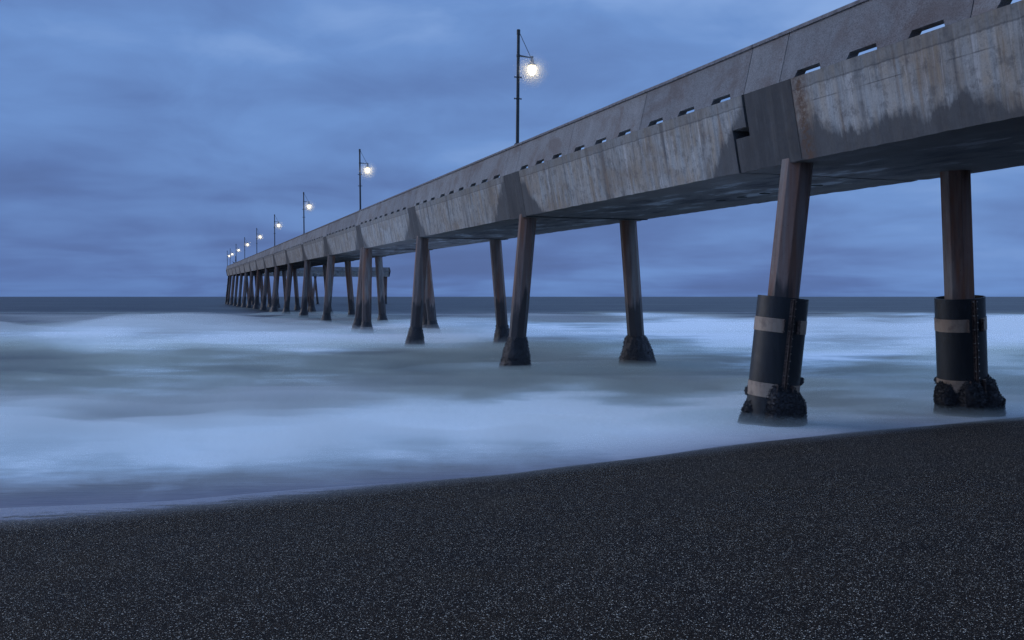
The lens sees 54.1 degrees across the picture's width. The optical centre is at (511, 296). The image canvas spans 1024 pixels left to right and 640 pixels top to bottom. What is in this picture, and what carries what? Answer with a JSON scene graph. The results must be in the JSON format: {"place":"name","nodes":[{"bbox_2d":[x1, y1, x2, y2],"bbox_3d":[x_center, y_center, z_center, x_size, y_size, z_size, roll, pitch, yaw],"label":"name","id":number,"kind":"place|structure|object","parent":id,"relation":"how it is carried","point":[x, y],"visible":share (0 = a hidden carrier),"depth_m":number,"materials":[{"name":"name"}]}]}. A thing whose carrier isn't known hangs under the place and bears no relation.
{"place":"outdoors","nodes":[
{"label":"outdoors","id":0,"kind":"place"},
{"bbox_2d":[0,417,1023,639],"bbox_3d":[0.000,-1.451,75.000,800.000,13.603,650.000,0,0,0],"label":"sand","id":1,"kind":"structure","parent":0,"point":[911,533],"depth_m":7.19,"materials":[{"name":"black sand"}]},
{"bbox_2d":[0,297,1023,507],"bbox_3d":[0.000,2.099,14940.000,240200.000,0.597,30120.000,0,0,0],"label":"water","id":2,"kind":"structure","parent":0,"point":[107,400],"depth_m":25.63,"materials":[{"name":"blue liquid"}]},
{"bbox_2d":[225,0,1023,426],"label":"pier","id":3,"kind":"structure","parent":2,"relation":"in","point":[905,100],"depth_m":19.67,"materials":[{"name":"concrete"}]},
{"bbox_2d":[256,228,260,253],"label":"street lamp","id":4,"kind":"object","parent":3,"relation":"on","point":[256,239],"visible":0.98,"depth_m":150.79,"materials":[{"name":"metal"}]},
{"bbox_2d":[273,214,279,245],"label":"street lamp","id":5,"kind":"object","parent":3,"relation":"on","point":[274,227],"visible":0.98,"depth_m":121.59,"materials":[{"name":"metal"}]},
{"bbox_2d":[302,192,310,233],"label":"street lamp","id":6,"kind":"object","parent":3,"relation":"on","point":[309,206],"visible":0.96,"depth_m":92.35,"materials":[{"name":"metal"}]},
{"bbox_2d":[358,149,369,209],"bbox_3d":[-9.316,-7.355,63.235,0.791,3.865,0.330,-1,0,-18],"label":"street lamp","id":7,"kind":"object","parent":3,"relation":"on","point":[367,170],"visible":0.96,"depth_m":63.12,"materials":[{"name":"metal"}]},
{"bbox_2d":[514,29,536,144],"bbox_3d":[0.445,-7.003,33.662,0.791,3.865,0.330,1,0,-18],"label":"street lamp","id":8,"kind":"object","parent":3,"relation":"on","point":[531,68],"visible":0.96,"depth_m":33.54,"materials":[{"name":"metal"}]},
{"bbox_2d":[0,0,1023,296],"label":"sky","id":9,"kind":"structure","parent":0,"point":[142,142],"materials":[{"name":"blue"}]}
]}

